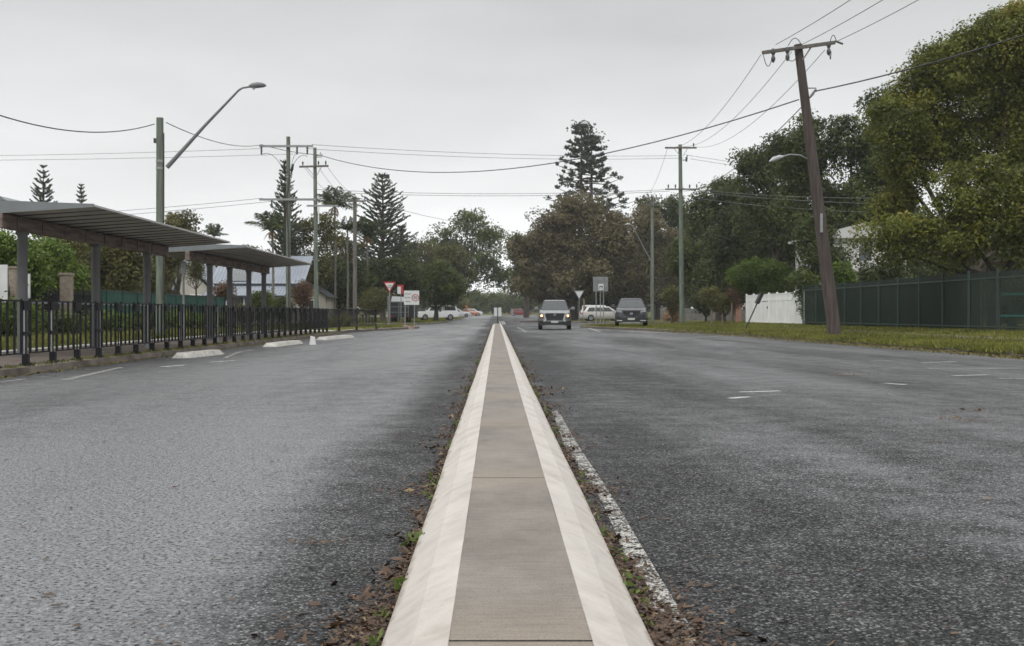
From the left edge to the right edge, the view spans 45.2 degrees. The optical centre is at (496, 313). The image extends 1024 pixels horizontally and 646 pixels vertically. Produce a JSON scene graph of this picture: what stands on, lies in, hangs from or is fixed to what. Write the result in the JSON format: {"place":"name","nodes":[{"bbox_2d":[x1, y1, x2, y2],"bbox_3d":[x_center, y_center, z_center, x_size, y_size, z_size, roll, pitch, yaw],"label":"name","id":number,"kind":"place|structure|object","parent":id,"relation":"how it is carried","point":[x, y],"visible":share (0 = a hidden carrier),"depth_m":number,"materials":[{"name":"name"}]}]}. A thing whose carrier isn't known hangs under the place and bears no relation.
{"place":"outdoors","nodes":[
{"label":"outdoors","id":0,"kind":"place"},
{"bbox_2d":[5,327,394,366],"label":"grass verge","id":1,"kind":"object","parent":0,"point":[156,338],"depth_m":32.66,"materials":[{"name":"green plant"}]},
{"bbox_2d":[0,265,7,301],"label":"notice board","id":2,"kind":"object","parent":1,"relation":"on","point":[3,278],"visible":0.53,"depth_m":39.98,"materials":[{"name":"metal"}]},
{"bbox_2d":[8,266,16,299],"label":"brick gate pillar","id":3,"kind":"structure","parent":1,"relation":"on","point":[12,276],"depth_m":41.86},
{"bbox_2d":[2,290,44,336],"bbox_3d":[-14.300,0.098,35.979,1.931,1.547,2.149,0,0,41],"label":"garden bush","id":4,"kind":"object","parent":1,"relation":"on","point":[10,317],"visible":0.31,"depth_m":35.71,"materials":[{"name":"green plant"}]},
{"bbox_2d":[0,229,57,306],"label":"broadleaf tree","id":5,"kind":"object","parent":1,"relation":"on","point":[8,253],"visible":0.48,"depth_m":43.76,"materials":[{"name":"green plant"}]},
{"bbox_2d":[8,285,102,329],"bbox_3d":[-16.622,-0.140,40.862,0.115,1.900,21.795,0,0,0],"label":"hedge","id":6,"kind":"object","parent":1,"relation":"on","point":[78,297],"visible":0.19,"depth_m":46.69,"materials":[{"name":"green plant"}]},
{"bbox_2d":[32,307,88,333],"bbox_3d":[-14.249,0.302,40.066,2.295,1.135,1.945,0,0,30],"label":"garden bush","id":7,"kind":"object","parent":1,"relation":"on","point":[59,321],"visible":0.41,"depth_m":39.68,"materials":[{"name":"green plant"}]},
{"bbox_2d":[34,236,90,293],"bbox_3d":[-18.479,-1.284,52.136,3.128,4.173,2.460,0,0,0],"label":"broadleaf tree","id":8,"kind":"object","parent":1,"relation":"on","point":[59,253],"visible":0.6,"depth_m":51.76,"materials":[{"name":"green plant"}]},
{"bbox_2d":[58,273,74,311],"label":"brick gate pillar","id":9,"kind":"structure","parent":1,"relation":"on","point":[66,286],"depth_m":45.81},
{"bbox_2d":[58,239,155,291],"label":"broadleaf tree","id":10,"kind":"object","parent":1,"relation":"on","point":[121,269],"visible":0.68,"depth_m":65.27,"materials":[{"name":"green plant"}]},
{"bbox_2d":[82,309,131,331],"bbox_3d":[-14.681,0.289,46.008,2.283,1.168,2.062,0,0,0],"label":"garden bush","id":11,"kind":"object","parent":1,"relation":"on","point":[88,318],"visible":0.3,"depth_m":45.67,"materials":[{"name":"green plant"}]},
{"bbox_2d":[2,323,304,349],"bbox_3d":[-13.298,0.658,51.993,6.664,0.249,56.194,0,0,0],"label":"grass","id":12,"kind":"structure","parent":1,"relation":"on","point":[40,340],"depth_m":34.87,"materials":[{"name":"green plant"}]},
{"bbox_2d":[88,289,224,328],"bbox_3d":[-17.282,-0.140,64.985,0.115,1.800,26.030,0,0,0],"label":"green sheet fence","id":13,"kind":"object","parent":1,"relation":"on","point":[110,296],"visible":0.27,"depth_m":61.41,"materials":[{"name":"green metal"}]},
{"bbox_2d":[0,331,316,366],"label":"footpath","id":14,"kind":"structure","parent":1,"relation":"on","point":[35,358],"depth_m":25.50,"materials":[{"name":"grey concrete"}]},
{"bbox_2d":[24,302,179,353],"bbox_3d":[-7.850,0.284,25.475,0.095,0.964,10.150,0,0,0],"label":"lean rail","id":15,"kind":"object","parent":14,"relation":"on","point":[100,322],"visible":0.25,"depth_m":24.38,"materials":[{"name":"metal"}]},
{"bbox_2d":[0,196,229,356],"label":"walkway shelter","id":16,"kind":"object","parent":14,"relation":"on","point":[96,227],"visible":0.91,"depth_m":24.19,"materials":[{"name":"grey metal"}]},
{"bbox_2d":[156,244,311,339],"bbox_3d":[-8.280,-0.617,39.575,2.880,2.766,12.050,0,0,0],"label":"walkway shelter","id":17,"kind":"object","parent":14,"relation":"on","point":[249,260],"visible":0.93,"depth_m":37.78,"materials":[{"name":"grey metal"}]},
{"bbox_2d":[137,208,204,293],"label":"broadleaf tree","id":18,"kind":"object","parent":1,"relation":"on","point":[181,220],"visible":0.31,"depth_m":83.87,"materials":[{"name":"green plant"}]},
{"bbox_2d":[180,261,206,294],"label":"young tree","id":19,"kind":"object","parent":1,"relation":"on","point":[194,271],"visible":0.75,"depth_m":79.85,"materials":[{"name":"green plant"}]},
{"bbox_2d":[153,82,265,333],"bbox_3d":[-9.329,-3.311,40.000,3.665,8.442,0.260,0,0,0],"label":"street light","id":20,"kind":"object","parent":1,"relation":"on","point":[158,140],"visible":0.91,"depth_m":39.92,"materials":[{"name":"grey metal"}]},
{"bbox_2d":[245,287,277,324],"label":"garden bush","id":21,"kind":"object","parent":1,"relation":"on","point":[256,299],"visible":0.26,"depth_m":71.60,"materials":[{"name":"green plant"}]},
{"bbox_2d":[244,211,298,301],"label":"palm tree","id":22,"kind":"object","parent":1,"relation":"on","point":[271,224],"visible":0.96,"depth_m":85.88,"materials":[{"name":"green plant"}]},
{"bbox_2d":[259,136,315,323],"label":"power pole","id":23,"kind":"object","parent":1,"relation":"on","point":[287,199],"visible":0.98,"depth_m":71.86,"materials":[{"name":"wood"}]},
{"bbox_2d":[291,277,313,322],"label":"garden bush","id":24,"kind":"object","parent":1,"relation":"on","point":[301,293],"visible":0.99,"depth_m":87.70,"materials":[{"name":"red plant"}]},
{"bbox_2d":[299,148,339,307],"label":"power pole","id":25,"kind":"object","parent":1,"relation":"on","point":[316,223],"visible":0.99,"depth_m":81.88,"materials":[{"name":"wood"}]},
{"bbox_2d":[320,99,798,172],"bbox_3d":[-0.865,-8.652,61.600,0.040,3.920,46.351,0,0,-28],"label":"overhead wire","id":26,"kind":"object","parent":25,"relation":"attached to","point":[588,156],"visible":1,"depth_m":52.17,"materials":[{"name":"black metal"}]},
{"bbox_2d":[404,291,418,323],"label":"traffic sign","id":27,"kind":"object","parent":1,"relation":"on","point":[411,297],"visible":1,"depth_m":76.98,"materials":[{"name":"metal"}]},
{"bbox_2d":[0,315,1023,645],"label":"road","id":28,"kind":"structure","parent":0,"point":[900,465],"depth_m":6.66,"materials":[{"name":"grey asphalt"}]},
{"bbox_2d":[0,333,346,378],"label":"kerb litter","id":29,"kind":"object","parent":28,"relation":"on","point":[57,370],"visible":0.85,"depth_m":22.24,"materials":[{"name":"brown plant"}]},
{"bbox_2d":[172,350,223,357],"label":"concrete island","id":30,"kind":"structure","parent":28,"relation":"on","point":[194,354],"depth_m":25.55,"materials":[{"name":"white concrete"}]},
{"bbox_2d":[0,326,419,377],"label":"kerb","id":31,"kind":"structure","parent":28,"relation":"on","point":[31,369],"depth_m":23.75,"materials":[{"name":"concrete"}]},
{"bbox_2d":[0,330,341,369],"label":"kerb weeds","id":32,"kind":"object","parent":31,"relation":"on","point":[119,354],"visible":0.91,"depth_m":24.69,"materials":[{"name":"green plant"}]},
{"bbox_2d":[0,298,377,367],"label":"pedestrian railing","id":33,"kind":"object","parent":31,"relation":"on","point":[317,318],"visible":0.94,"depth_m":25.57,"materials":[{"name":"black metal"}]},
{"bbox_2d":[240,326,491,645],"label":"leaf litter","id":34,"kind":"object","parent":28,"relation":"on","point":[412,548],"visible":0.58,"depth_m":3.93,"materials":[{"name":"brown plant"}]},
{"bbox_2d":[271,333,489,645],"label":"twigs","id":35,"kind":"object","parent":28,"relation":"on","point":[392,548],"visible":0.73,"depth_m":4.20,"materials":[{"name":"brown wood"}]},
{"bbox_2d":[355,329,490,645],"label":"median weeds","id":36,"kind":"object","parent":28,"relation":"on","point":[396,584],"visible":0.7,"depth_m":3.96,"materials":[{"name":"green plant"}]},
{"bbox_2d":[0,350,991,645],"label":"road litter","id":37,"kind":"object","parent":28,"relation":"on","point":[386,522],"visible":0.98,"depth_m":4.33,"materials":[{"name":"brown plant"}]},
{"bbox_2d":[381,324,653,645],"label":"median kerb","id":38,"kind":"structure","parent":28,"relation":"on","point":[422,614],"depth_m":4.14,"materials":[{"name":"white paint"}]},
{"bbox_2d":[19,355,1019,629],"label":"twigs","id":39,"kind":"object","parent":28,"relation":"on","point":[587,425],"visible":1,"depth_m":5.22,"materials":[{"name":"brown wood"}]},
{"bbox_2d":[448,323,593,645],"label":"median strip","id":40,"kind":"object","parent":28,"relation":"on","point":[516,585],"visible":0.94,"depth_m":3.93,"materials":[{"name":"concrete"}]},
{"bbox_2d":[524,274,582,308],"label":"broadleaf tree","id":41,"kind":"object","parent":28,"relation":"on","point":[541,298],"visible":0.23,"depth_m":148.31,"materials":[{"name":"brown plant"}]},
{"bbox_2d":[534,300,574,329],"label":"moving car","id":42,"kind":"object","parent":28,"relation":"on","point":[554,312],"visible":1,"depth_m":68.66,"materials":[{"name":"silver metal"}]},
{"bbox_2d":[502,325,656,626],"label":"median weeds","id":43,"kind":"object","parent":28,"relation":"on","point":[629,583],"visible":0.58,"depth_m":4.41,"materials":[{"name":"green plant"}]},
{"bbox_2d":[552,410,700,645],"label":"edge line","id":44,"kind":"object","parent":28,"relation":"on","point":[662,593],"visible":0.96,"depth_m":4.77,"materials":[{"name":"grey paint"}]},
{"bbox_2d":[505,329,834,645],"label":"leaf litter","id":45,"kind":"object","parent":28,"relation":"on","point":[660,616],"visible":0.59,"depth_m":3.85,"materials":[{"name":"brown plant"}]},
{"bbox_2d":[504,328,907,645],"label":"twigs","id":46,"kind":"object","parent":28,"relation":"on","point":[563,406],"visible":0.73,"depth_m":4.35,"materials":[{"name":"brown wood"}]},
{"bbox_2d":[657,172,756,320],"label":"broadleaf tree","id":47,"kind":"object","parent":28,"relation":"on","point":[701,210],"visible":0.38,"depth_m":99.59,"materials":[{"name":"green plant"}]},
{"bbox_2d":[690,195,799,313],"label":"broadleaf tree","id":48,"kind":"object","parent":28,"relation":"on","point":[723,242],"visible":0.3,"depth_m":91.34,"materials":[{"name":"green plant"}]},
{"bbox_2d":[580,326,1023,355],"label":"kerb","id":49,"kind":"structure","parent":28,"relation":"on","point":[650,329],"depth_m":46.65,"materials":[{"name":"concrete"}]},
{"bbox_2d":[652,331,1023,360],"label":"kerb litter","id":50,"kind":"object","parent":28,"relation":"on","point":[981,354],"visible":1,"depth_m":32.66,"materials":[{"name":"brown plant"}]},
{"bbox_2d":[0,0,1023,309],"label":"sky","id":51,"kind":"structure","parent":0,"point":[498,78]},
{"bbox_2d":[358,310,1022,318],"bbox_3d":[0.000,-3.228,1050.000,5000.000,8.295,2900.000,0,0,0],"label":"ground","id":52,"kind":"structure","parent":0,"point":[490,313],"depth_m":397.31,"materials":[{"name":"green plant"}]},
{"bbox_2d":[422,207,514,294],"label":"broadleaf tree","id":53,"kind":"object","parent":52,"relation":"on","point":[482,262],"visible":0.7,"depth_m":189.66,"materials":[{"name":"green plant"}]},
{"bbox_2d":[465,289,490,310],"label":"broadleaf tree","id":54,"kind":"object","parent":52,"relation":"on","point":[480,300],"visible":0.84,"depth_m":298.47,"materials":[{"name":"green plant"}]},
{"bbox_2d":[482,289,507,313],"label":"broadleaf tree","id":55,"kind":"object","parent":52,"relation":"on","point":[497,300],"visible":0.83,"depth_m":328.79,"materials":[{"name":"green plant"}]},
{"bbox_2d":[501,230,543,317],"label":"broadleaf tree","id":56,"kind":"object","parent":52,"relation":"on","point":[526,308],"visible":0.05,"depth_m":199.84,"materials":[{"name":"green plant"}]},
{"bbox_2d":[571,314,1022,321],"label":"grass verge","id":57,"kind":"object","parent":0,"point":[610,320],"depth_m":130.10,"materials":[{"name":"green plant"}]},
{"bbox_2d":[503,189,644,319],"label":"broadleaf tree","id":58,"kind":"object","parent":57,"relation":"on","point":[588,262],"visible":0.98,"depth_m":135.08,"materials":[{"name":"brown plant"}]},
{"bbox_2d":[543,118,640,317],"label":"hoop pine","id":59,"kind":"object","parent":57,"relation":"on","point":[588,142],"visible":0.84,"depth_m":171.15,"materials":[{"name":"green plant"}]},
{"bbox_2d":[581,306,615,320],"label":"parked car","id":60,"kind":"object","parent":57,"relation":"on","point":[588,313],"visible":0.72,"depth_m":121.15,"materials":[{"name":"beige paint"}]},
{"bbox_2d":[577,265,648,309],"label":"broadleaf tree","id":61,"kind":"object","parent":57,"relation":"on","point":[614,300],"visible":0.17,"depth_m":148.30,"materials":[{"name":"green plant"}]},
{"bbox_2d":[538,219,745,310],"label":"background wood","id":62,"kind":"object","parent":57,"relation":"on","point":[661,280],"visible":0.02,"depth_m":162.12,"materials":[{"name":"green plant"}]},
{"bbox_2d":[624,194,662,320],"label":"power pole","id":63,"kind":"object","parent":57,"relation":"on","point":[652,202],"visible":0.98,"depth_m":125.85,"materials":[{"name":"wood"}]},
{"bbox_2d":[623,199,694,319],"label":"broadleaf tree","id":64,"kind":"object","parent":57,"relation":"on","point":[642,223],"visible":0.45,"depth_m":139.22,"materials":[{"name":"green plant"}]},
{"bbox_2d":[628,192,699,318],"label":"broadleaf tree","id":65,"kind":"object","parent":57,"relation":"on","point":[669,210],"visible":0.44,"depth_m":147.33,"materials":[{"name":"green plant"}]},
{"bbox_2d":[658,284,687,322],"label":"broadleaf tree","id":66,"kind":"object","parent":57,"relation":"on","point":[671,295],"visible":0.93,"depth_m":95.74,"materials":[{"name":"green plant"}]},
{"bbox_2d":[660,308,745,319],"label":"paling fence","id":67,"kind":"object","parent":57,"relation":"on","point":[697,316],"visible":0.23,"depth_m":124.99,"materials":[{"name":"grey wood"}]},
{"bbox_2d":[582,320,1023,350],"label":"grass verge","id":68,"kind":"object","parent":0,"point":[906,332],"depth_m":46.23,"materials":[{"name":"green plant"}]},
{"bbox_2d":[611,298,650,325],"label":"parked car","id":69,"kind":"object","parent":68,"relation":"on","point":[631,310],"visible":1,"depth_m":71.17,"materials":[{"name":"grey paint"}]},
{"bbox_2d":[665,143,699,321],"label":"power pole","id":70,"kind":"object","parent":68,"relation":"on","point":[681,276],"visible":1,"depth_m":89.86,"materials":[{"name":"wood"}]},
{"bbox_2d":[695,285,724,322],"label":"young tree","id":71,"kind":"object","parent":68,"relation":"on","point":[710,297],"visible":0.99,"depth_m":79.75,"materials":[{"name":"green plant"}]},
{"bbox_2d":[725,256,793,295],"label":"garden bush","id":72,"kind":"object","parent":68,"relation":"on","point":[756,276],"visible":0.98,"depth_m":83.47,"materials":[{"name":"green plant"}]},
{"bbox_2d":[746,291,801,323],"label":"white fence","id":73,"kind":"object","parent":68,"relation":"on","point":[777,307],"visible":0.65,"depth_m":72.49,"materials":[{"name":"paint"}]},
{"bbox_2d":[722,130,827,263],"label":"broadleaf tree","id":74,"kind":"object","parent":68,"relation":"on","point":[756,169],"visible":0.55,"depth_m":85.61,"materials":[{"name":"green plant"}]},
{"bbox_2d":[762,35,842,334],"bbox_3d":[10.219,-4.210,41.040,2.737,10.161,0.612,0,0,-6],"label":"power pole","id":75,"kind":"object","parent":68,"relation":"on","point":[829,291],"visible":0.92,"depth_m":41.04,"materials":[{"name":"wood"}]},
{"bbox_2d":[816,34,1023,91],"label":"overhead wire","id":76,"kind":"object","parent":75,"relation":"attached to","point":[926,63],"visible":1,"depth_m":33.26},
{"bbox_2d":[786,268,821,318],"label":"garden bush","id":77,"kind":"object","parent":68,"relation":"on","point":[798,279],"visible":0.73,"depth_m":66.27,"materials":[{"name":"green plant"}]},
{"bbox_2d":[762,82,921,246],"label":"broadleaf tree","id":78,"kind":"object","parent":68,"relation":"on","point":[833,148],"visible":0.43,"depth_m":77.71,"materials":[{"name":"green plant"}]},
{"bbox_2d":[668,328,1023,354],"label":"kerb grass","id":79,"kind":"structure","parent":68,"relation":"on","point":[963,346],"depth_m":32.72,"materials":[{"name":"green plant"}]},
{"bbox_2d":[832,259,861,285],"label":"garden bush","id":80,"kind":"object","parent":68,"relation":"on","point":[842,272],"visible":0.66,"depth_m":67.65,"materials":[{"name":"green plant"}]},
{"bbox_2d":[786,206,911,292],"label":"broadleaf tree","id":81,"kind":"object","parent":68,"relation":"on","point":[808,249],"visible":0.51,"depth_m":69.67,"materials":[{"name":"green plant"}]},
{"bbox_2d":[788,223,909,321],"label":"pale building","id":82,"kind":"structure","parent":68,"relation":"on","point":[844,234],"depth_m":75.97,"materials":[{"name":"white paint"}]},
{"bbox_2d":[823,277,970,327],"bbox_3d":[16.597,-0.360,52.976,0.140,1.980,20.430,0,0,-2],"label":"screen fence","id":83,"kind":"object","parent":68,"relation":"on","point":[912,303],"visible":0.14,"depth_m":49.20,"materials":[{"name":"green metal"}]},
{"bbox_2d":[802,268,1023,330],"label":"green palisade fence","id":84,"kind":"object","parent":68,"relation":"on","point":[982,300],"visible":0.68,"depth_m":46.52,"materials":[{"name":"metal"}]},
{"bbox_2d":[842,151,1023,327],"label":"broadleaf tree","id":85,"kind":"object","parent":68,"relation":"on","point":[976,205],"visible":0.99,"depth_m":43.96,"materials":[{"name":"green plant"}]},
{"bbox_2d":[853,0,1023,276],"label":"broadleaf tree","id":86,"kind":"object","parent":68,"relation":"on","point":[926,120],"visible":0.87,"depth_m":51.26,"materials":[{"name":"green plant"}]},
{"bbox_2d":[906,229,1023,322],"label":"background wood","id":87,"kind":"object","parent":68,"relation":"on","point":[918,268],"visible":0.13,"depth_m":76.51,"materials":[{"name":"green plant"}]},
{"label":"grass verge","id":88,"kind":"structure","parent":0,"visible":0},
{"bbox_2d":[28,164,57,243],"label":"norfolk pine","id":89,"kind":"object","parent":88,"relation":"on","point":[39,194],"visible":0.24,"depth_m":159.70,"materials":[{"name":"green plant"}]},
{"bbox_2d":[171,256,312,323],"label":"weatherboard house","id":90,"kind":"structure","parent":88,"relation":"on","point":[239,275],"depth_m":93.42,"materials":[{"name":"white paint"}]},
{"bbox_2d":[267,160,306,255],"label":"norfolk pine","id":91,"kind":"object","parent":88,"relation":"on","point":[281,233],"visible":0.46,"depth_m":99.83,"materials":[{"name":"green plant"}]},
{"bbox_2d":[274,210,340,288],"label":"broadleaf tree","id":92,"kind":"object","parent":88,"relation":"on","point":[308,238],"visible":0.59,"depth_m":101.76,"materials":[{"name":"green plant"}]},
{"bbox_2d":[309,285,337,319],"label":"brick house","id":93,"kind":"structure","parent":88,"relation":"on","point":[326,298],"depth_m":100.28,"materials":[{"name":"white paint"}]},
{"bbox_2d":[310,229,365,307],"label":"broadleaf tree","id":94,"kind":"object","parent":88,"relation":"on","point":[341,246],"visible":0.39,"depth_m":117.50,"materials":[{"name":"green plant"}]},
{"bbox_2d":[317,185,362,308],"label":"palm tree","id":95,"kind":"object","parent":88,"relation":"on","point":[328,197],"visible":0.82,"depth_m":103.91,"materials":[{"name":"green plant"}]},
{"bbox_2d":[310,251,378,314],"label":"broadleaf tree","id":96,"kind":"object","parent":88,"relation":"on","point":[363,279],"visible":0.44,"depth_m":107.45,"materials":[{"name":"green plant"}]},
{"bbox_2d":[329,216,365,316],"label":"palm tree","id":97,"kind":"object","parent":88,"relation":"on","point":[347,226],"visible":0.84,"depth_m":105.92,"materials":[{"name":"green plant"}]},
{"bbox_2d":[343,196,365,308],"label":"power pole","id":98,"kind":"object","parent":88,"relation":"on","point":[354,201],"visible":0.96,"depth_m":97.86,"materials":[{"name":"wood"}]},
{"bbox_2d":[346,216,394,320],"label":"palm tree","id":99,"kind":"object","parent":88,"relation":"on","point":[369,226],"visible":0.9,"depth_m":107.89,"materials":[{"name":"green plant"}]},
{"bbox_2d":[357,287,392,322],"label":"garden bush","id":100,"kind":"object","parent":88,"relation":"on","point":[376,298],"visible":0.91,"depth_m":102.48,"materials":[{"name":"green plant"}]},
{"bbox_2d":[341,172,430,320],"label":"norfolk pine","id":101,"kind":"object","parent":88,"relation":"on","point":[383,244],"visible":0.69,"depth_m":117.59,"materials":[{"name":"green plant"}]},
{"bbox_2d":[360,249,437,321],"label":"broadleaf tree","id":102,"kind":"object","parent":88,"relation":"on","point":[399,270],"visible":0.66,"depth_m":109.20,"materials":[{"name":"green plant"}]},
{"bbox_2d":[390,296,417,321],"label":"box truck","id":103,"kind":"object","parent":88,"relation":"on","point":[397,307],"visible":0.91,"depth_m":101.00,"materials":[{"name":"white paint"}]},
{"bbox_2d":[358,317,461,322],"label":"grass","id":104,"kind":"structure","parent":88,"relation":"on","point":[428,320],"depth_m":122.69,"materials":[{"name":"green plant"}]},
{"bbox_2d":[396,235,479,317],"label":"broadleaf tree","id":105,"kind":"object","parent":88,"relation":"on","point":[454,256],"visible":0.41,"depth_m":156.95,"materials":[{"name":"green plant"}]},
{"bbox_2d":[418,305,458,320],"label":"pickup truck","id":106,"kind":"object","parent":88,"relation":"on","point":[449,314],"visible":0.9,"depth_m":132.85,"materials":[{"name":"white paint"}]},
{"bbox_2d":[414,259,474,320],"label":"broadleaf tree","id":107,"kind":"object","parent":88,"relation":"on","point":[448,284],"visible":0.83,"depth_m":120.07,"materials":[{"name":"green plant"}]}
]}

